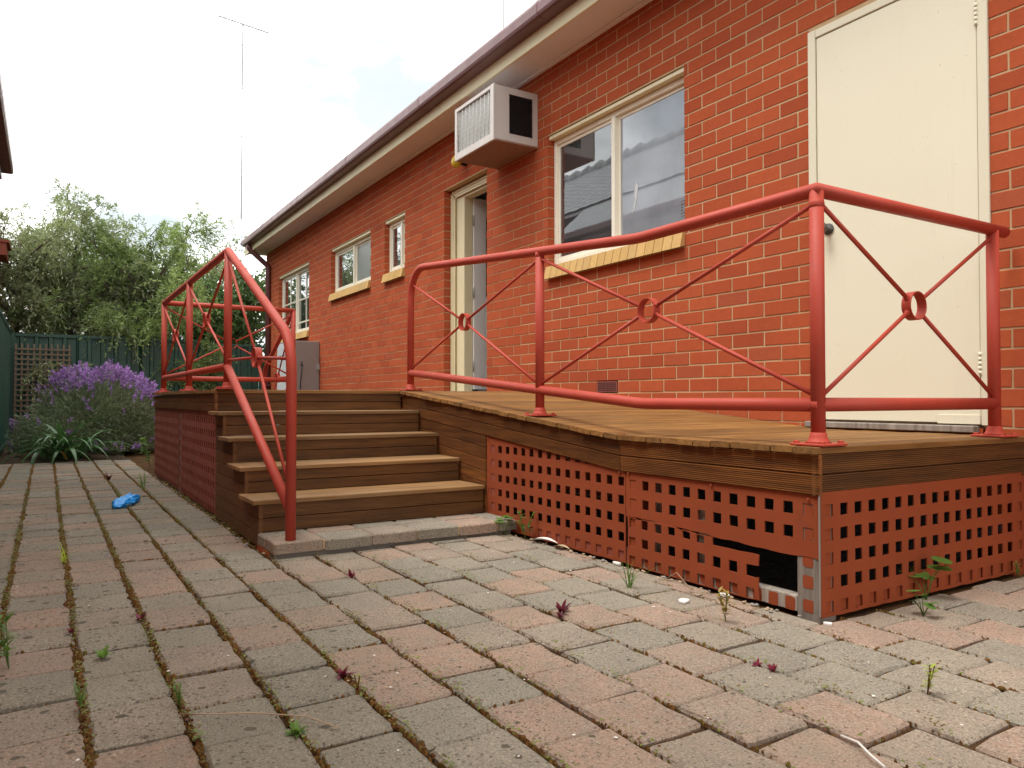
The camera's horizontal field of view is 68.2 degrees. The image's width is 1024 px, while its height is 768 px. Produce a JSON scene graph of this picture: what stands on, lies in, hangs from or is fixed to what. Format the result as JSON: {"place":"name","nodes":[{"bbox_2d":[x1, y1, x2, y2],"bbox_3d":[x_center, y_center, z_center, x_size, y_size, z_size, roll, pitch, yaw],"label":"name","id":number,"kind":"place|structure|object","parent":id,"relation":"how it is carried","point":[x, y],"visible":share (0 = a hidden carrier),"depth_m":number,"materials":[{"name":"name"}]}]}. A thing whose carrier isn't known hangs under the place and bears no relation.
{"place":"outdoors","nodes":[
{"label":"outdoors","id":0,"kind":"place"},
{"bbox_2d":[0,72,13,277],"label":"neighbour house","id":1,"kind":"structure","parent":0,"point":[6,164],"depth_m":8.46,"materials":[{"name":"brick"}]},
{"bbox_2d":[0,0,536,355],"label":"sky","id":2,"kind":"structure","parent":0,"point":[135,104],"materials":[{"name":"white"}]},
{"bbox_2d":[0,447,1023,767],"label":"paving","id":3,"kind":"structure","parent":0,"point":[126,679],"depth_m":2.11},
{"bbox_2d":[0,611,17,668],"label":"weed","id":4,"kind":"object","parent":3,"relation":"on","point":[6,648],"visible":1,"depth_m":2.05,"materials":[{"name":"green plant"}]},
{"bbox_2d":[55,543,77,562],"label":"weed","id":5,"kind":"object","parent":3,"relation":"on","point":[62,553],"visible":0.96,"depth_m":3.35,"materials":[{"name":"green plant"}]},
{"bbox_2d":[65,628,74,633],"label":"weed","id":6,"kind":"object","parent":3,"relation":"on","point":[71,630],"visible":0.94,"depth_m":2.33,"materials":[{"name":"red plant"}]},
{"bbox_2d":[0,445,154,464],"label":"garden bed","id":7,"kind":"object","parent":3,"relation":"on","point":[11,460],"visible":0.18,"depth_m":8.99,"materials":[{"name":"soil"}]},
{"bbox_2d":[13,343,70,441],"bbox_3d":[-7.665,0.157,12.351,0.790,1.630,0.136,1,-1,-32],"label":"garden trellis","id":8,"kind":"object","parent":7,"relation":"on","point":[21,380],"visible":0.47,"depth_m":12.28,"materials":[{"name":"brown wood"}]},
{"bbox_2d":[1,417,140,464],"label":"agapanthus clump","id":9,"kind":"object","parent":7,"relation":"on","point":[60,444],"visible":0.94,"depth_m":8.88,"materials":[{"name":"green plant"}]},
{"bbox_2d":[3,358,159,453],"bbox_3d":[-5.603,0.291,10.079,1.960,1.292,1.821,1,-1,-32],"label":"lavender bush","id":10,"kind":"object","parent":7,"relation":"on","point":[121,395],"visible":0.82,"depth_m":9.80,"materials":[{"name":"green plant"}]},
{"bbox_2d":[71,683,88,708],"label":"weed","id":11,"kind":"object","parent":3,"relation":"on","point":[80,697],"visible":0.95,"depth_m":1.76,"materials":[{"name":"green plant"}]},
{"bbox_2d":[95,644,111,657],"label":"weed","id":12,"kind":"object","parent":3,"relation":"on","point":[101,653],"visible":1,"depth_m":2.12,"materials":[{"name":"green plant"}]},
{"bbox_2d":[111,493,140,508],"bbox_3d":[-2.649,0.795,5.189,0.147,0.074,0.380,0,-1,-13],"label":"plastic cover","id":13,"kind":"object","parent":3,"relation":"on","point":[125,500],"visible":0.98,"depth_m":5.10,"materials":[{"name":"blue plastic"}]},
{"bbox_2d":[135,612,146,620],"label":"weed","id":14,"kind":"object","parent":3,"relation":"on","point":[138,617],"visible":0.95,"depth_m":2.47,"materials":[{"name":"red plant"}]},
{"bbox_2d":[137,470,146,488],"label":"weed","id":15,"kind":"object","parent":3,"relation":"on","point":[141,481],"visible":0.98,"depth_m":6.13,"materials":[{"name":"green plant"}]},
{"bbox_2d":[138,437,151,467],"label":"weed","id":16,"kind":"object","parent":3,"relation":"on","point":[143,448],"visible":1,"depth_m":7.94,"materials":[{"name":"green plant"}]},
{"bbox_2d":[173,683,184,708],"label":"weed","id":17,"kind":"object","parent":3,"relation":"on","point":[178,697],"visible":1,"depth_m":1.77,"materials":[{"name":"green plant"}]},
{"bbox_2d":[179,712,338,727],"bbox_3d":[-0.566,0.748,1.701,0.386,0.011,0.034,0,-1,10],"label":"twig","id":18,"kind":"object","parent":3,"relation":"on","point":[256,713],"visible":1,"depth_m":1.71,"materials":[{"name":"brown wood"}]},
{"bbox_2d":[283,720,307,737],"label":"weed","id":19,"kind":"object","parent":3,"relation":"on","point":[295,730],"visible":1,"depth_m":1.63,"materials":[{"name":"green plant"}]},
{"bbox_2d":[277,341,319,410],"bbox_3d":[-3.289,0.157,11.626,0.473,1.600,0.709,1,-1,-32],"label":"heater cabinet","id":20,"kind":"object","parent":3,"relation":"on","point":[307,360],"visible":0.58,"depth_m":11.42,"materials":[{"name":"grey metal"}]},
{"bbox_2d":[333,666,356,679],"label":"weed","id":21,"kind":"object","parent":3,"relation":"on","point":[341,673],"visible":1,"depth_m":1.97,"materials":[{"name":"red plant"}]},
{"bbox_2d":[344,569,355,577],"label":"weed","id":22,"kind":"object","parent":3,"relation":"on","point":[351,574],"visible":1,"depth_m":3.05,"materials":[{"name":"red plant"}]},
{"bbox_2d":[352,674,361,689],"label":"weed","id":23,"kind":"object","parent":3,"relation":"on","point":[357,685],"visible":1,"depth_m":1.88,"materials":[{"name":"green plant"}]},
{"bbox_2d":[257,513,515,559],"bbox_3d":[-0.600,0.789,3.891,1.312,0.122,0.336,1,-1,-32],"label":"paver step","id":24,"kind":"object","parent":3,"relation":"on","point":[334,539],"visible":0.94,"depth_m":3.75,"materials":[{"name":"concrete"}]},
{"bbox_2d":[494,515,512,534],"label":"weed","id":25,"kind":"object","parent":3,"relation":"on","point":[499,520],"visible":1,"depth_m":4.04,"materials":[{"name":"green plant"}]},
{"bbox_2d":[0,482,1007,767],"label":"ground cover","id":26,"kind":"object","parent":3,"relation":"on","point":[76,662],"visible":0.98,"depth_m":2.17,"materials":[{"name":"green plant"}]},
{"bbox_2d":[6,474,1006,760],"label":"litter","id":27,"kind":"object","parent":3,"relation":"on","point":[488,592],"visible":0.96,"depth_m":3.08,"materials":[{"name":"brown plant"}]},
{"bbox_2d":[0,461,1023,767],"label":"moss","id":28,"kind":"object","parent":3,"relation":"on","point":[198,747],"visible":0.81,"depth_m":2.18,"materials":[{"name":"green plant"}]},
{"bbox_2d":[517,510,536,538],"bbox_3d":[0.072,0.726,3.906,0.108,0.158,0.095,0,-1,-9],"label":"weed","id":29,"kind":"object","parent":3,"relation":"on","point":[523,526],"visible":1,"depth_m":3.91,"materials":[{"name":"green plant"}]},
{"bbox_2d":[530,537,556,542],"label":"dry leaf","id":30,"kind":"object","parent":3,"relation":"on","point":[545,538],"visible":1,"depth_m":3.79,"materials":[{"name":"beige plant"}]},
{"bbox_2d":[554,599,571,614],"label":"weed","id":31,"kind":"object","parent":3,"relation":"on","point":[563,608],"visible":0.88,"depth_m":2.56,"materials":[{"name":"red plant"}]},
{"bbox_2d":[152,389,1023,623],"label":"timber deck","id":32,"kind":"structure","parent":3,"relation":"on","point":[820,535],"depth_m":3.43,"materials":[{"name":"wood"}]},
{"bbox_2d":[155,247,296,540],"bbox_3d":[-1.992,0.008,6.266,1.377,1.681,5.768,1,-1,-32],"label":"platform railing","id":33,"kind":"object","parent":32,"relation":"on","point":[286,490],"visible":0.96,"depth_m":4.67,"materials":[{"name":"red metal"}]},
{"bbox_2d":[399,182,1019,446],"bbox_3d":[0.661,-0.307,4.315,1.321,1.101,3.497,1,-1,-32],"label":"ramp railing","id":34,"kind":"object","parent":32,"relation":"on","point":[818,404],"visible":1,"depth_m":3.02,"materials":[{"name":"red metal"}]},
{"bbox_2d":[615,556,653,587],"bbox_3d":[0.469,0.716,2.861,0.186,0.135,0.151,-1,-1,33],"label":"weed","id":35,"kind":"object","parent":3,"relation":"on","point":[630,583],"visible":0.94,"depth_m":2.88,"materials":[{"name":"green plant"}]},
{"bbox_2d":[678,598,689,603],"bbox_3d":[0.610,0.770,2.687,0.034,0.010,0.043,-1,-2,44],"label":"pebble","id":36,"kind":"object","parent":3,"relation":"on","point":[683,600],"visible":1,"depth_m":2.68,"materials":[{"name":"white stone"}]},
{"bbox_2d":[716,586,732,621],"bbox_3d":[0.691,0.718,2.451,0.054,0.116,0.057,0,-1,5],"label":"weed","id":37,"kind":"object","parent":3,"relation":"on","point":[725,608],"visible":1,"depth_m":2.46,"materials":[{"name":"yellow plant"}]},
{"bbox_2d":[752,657,762,665],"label":"weed","id":38,"kind":"object","parent":3,"relation":"on","point":[755,663],"visible":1,"depth_m":2.05,"materials":[{"name":"red plant"}]},
{"bbox_2d":[767,663,776,671],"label":"weed","id":39,"kind":"object","parent":3,"relation":"on","point":[772,667],"visible":1,"depth_m":2.01,"materials":[{"name":"red plant"}]},
{"bbox_2d":[823,622,831,625],"bbox_3d":[1.007,0.765,2.413,0.026,0.008,0.019,0,-1,23],"label":"pebble","id":40,"kind":"object","parent":3,"relation":"on","point":[828,623],"visible":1,"depth_m":2.41,"materials":[{"name":"white stone"}]},
{"bbox_2d":[840,734,885,767],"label":"twig","id":41,"kind":"object","parent":3,"relation":"on","point":[865,750],"visible":1,"depth_m":1.53,"materials":[{"name":"white wood"}]},
{"bbox_2d":[907,590,938,616],"bbox_3d":[1.374,0.733,2.528,0.086,0.089,0.095,1,-1,-32],"label":"weed","id":42,"kind":"object","parent":3,"relation":"on","point":[930,605],"visible":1,"depth_m":2.53,"materials":[{"name":"green plant"}]},
{"bbox_2d":[899,556,952,599],"bbox_3d":[1.499,0.702,2.743,0.174,0.160,0.106,-1,-1,30],"label":"weed","id":43,"kind":"object","parent":3,"relation":"on","point":[925,575],"visible":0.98,"depth_m":2.72,"materials":[{"name":"green plant"}]},
{"bbox_2d":[921,663,940,693],"bbox_3d":[1.020,0.721,1.850,0.056,0.085,0.040,0,-1,-18],"label":"weed","id":44,"kind":"object","parent":3,"relation":"on","point":[930,673],"visible":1,"depth_m":1.85,"materials":[{"name":"green plant"}]},
{"bbox_2d":[1014,561,1020,576],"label":"weed","id":45,"kind":"object","parent":3,"relation":"on","point":[1017,570],"visible":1,"depth_m":3.07,"materials":[{"name":"green plant"}]},
{"label":"ground","id":46,"kind":"structure","parent":0,"visible":0},
{"bbox_2d":[0,308,11,453],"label":"side fence","id":47,"kind":"object","parent":46,"relation":"on","point":[5,342],"visible":0.94,"depth_m":10.59,"materials":[{"name":"green metal"}]},
{"bbox_2d":[0,177,159,372],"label":"garden tree","id":48,"kind":"object","parent":46,"relation":"on","point":[19,294],"visible":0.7,"depth_m":12.86,"materials":[{"name":"green plant"}]},
{"bbox_2d":[0,191,177,411],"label":"garden tree","id":49,"kind":"object","parent":46,"relation":"on","point":[112,233],"visible":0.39,"depth_m":13.36,"materials":[{"name":"green plant"}]},
{"bbox_2d":[0,247,182,338],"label":"garden tree","id":50,"kind":"object","parent":46,"relation":"on","point":[11,314],"visible":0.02,"depth_m":13.61,"materials":[{"name":"green plant"}]},
{"bbox_2d":[10,332,203,440],"bbox_3d":[-6.862,0.108,13.004,2.940,1.855,0.065,1,-1,-32],"label":"back fence","id":51,"kind":"object","parent":46,"relation":"on","point":[95,355],"visible":0.3,"depth_m":12.88,"materials":[{"name":"green metal"}]},
{"bbox_2d":[25,201,236,390],"bbox_3d":[-6.941,-1.214,14.076,4.005,4.461,4.013,0,-1,-10],"label":"garden tree","id":52,"kind":"object","parent":46,"relation":"on","point":[170,268],"visible":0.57,"depth_m":13.49,"materials":[{"name":"green plant"}]},
{"bbox_2d":[161,235,246,292],"bbox_3d":[-7.259,-1.271,17.928,2.328,4.717,2.448,0,-1,-9],"label":"garden tree","id":53,"kind":"object","parent":46,"relation":"on","point":[220,268],"visible":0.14,"depth_m":18.01,"materials":[{"name":"green plant"}]},
{"bbox_2d":[153,260,265,389],"bbox_3d":[-5.851,-0.704,15.533,2.905,3.520,3.508,0,-1,7],"label":"garden tree","id":54,"kind":"object","parent":46,"relation":"on","point":[239,326],"visible":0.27,"depth_m":15.23,"materials":[{"name":"green plant"}]},
{"bbox_2d":[207,344,261,425],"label":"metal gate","id":55,"kind":"structure","parent":46,"relation":"on","point":[243,368],"depth_m":14.10,"materials":[{"name":"green metal"}]},
{"bbox_2d":[217,0,270,259],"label":"antenna mast","id":56,"kind":"object","parent":46,"relation":"on","point":[242,23],"visible":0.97,"depth_m":17.11,"materials":[{"name":"metal"}]},
{"bbox_2d":[240,0,1023,559],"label":"brick house","id":57,"kind":"structure","parent":46,"relation":"on","point":[652,114],"depth_m":4.86,"materials":[{"name":"red brick"}]},
{"bbox_2d":[280,263,308,342],"bbox_3d":[-3.672,-1.328,12.805,0.163,1.194,1.834,1,-1,-32],"label":"window","id":58,"kind":"structure","parent":57,"relation":"in","point":[295,284],"depth_m":12.79,"materials":[{"name":"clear glass"}]},
{"bbox_2d":[328,231,370,300],"bbox_3d":[-2.206,-1.595,10.430,0.163,0.756,1.584,1,-1,-32],"label":"window","id":59,"kind":"structure","parent":57,"relation":"in","point":[352,258],"depth_m":10.43,"materials":[{"name":"clear glass"}]},
{"bbox_2d":[381,213,404,282],"bbox_3d":[-1.380,-1.622,9.090,0.163,0.756,0.614,1,-1,-32],"label":"window","id":60,"kind":"structure","parent":57,"relation":"in","point":[397,224],"depth_m":9.17,"materials":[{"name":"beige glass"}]},
{"bbox_2d":[451,155,466,167],"bbox_3d":[-0.522,-2.197,7.487,0.154,0.130,0.130,1,-1,-32],"label":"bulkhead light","id":61,"kind":"object","parent":57,"relation":"attached to","point":[455,164],"visible":0.66,"depth_m":7.44,"materials":[{"name":"plastic"}]},
{"bbox_2d":[472,198,486,388],"bbox_3d":[-0.059,-0.931,8.037,0.826,1.980,0.047,1,-1,-32],"label":"door","id":62,"kind":"structure","parent":57,"relation":"in","point":[479,320],"depth_m":7.85,"materials":[{"name":"grey"}]},
{"bbox_2d":[455,83,537,168],"bbox_3d":[-0.147,-2.230,6.608,0.438,0.468,0.688,1,-1,-32],"label":"air conditioner","id":63,"kind":"object","parent":57,"relation":"attached to","point":[492,126],"visible":1,"depth_m":6.40,"materials":[{"name":"metal"}]},
{"bbox_2d":[544,67,685,278],"bbox_3d":[0.744,-1.473,5.638,0.163,1.194,1.584,1,-1,-32],"label":"window","id":64,"kind":"structure","parent":57,"relation":"in","point":[619,169],"depth_m":5.60,"materials":[{"name":"clear glass"}]},
{"bbox_2d":[816,0,986,427],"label":"door","id":65,"kind":"structure","parent":57,"relation":"in","point":[897,104],"depth_m":3.67,"materials":[{"name":"beige paint"}]}
]}

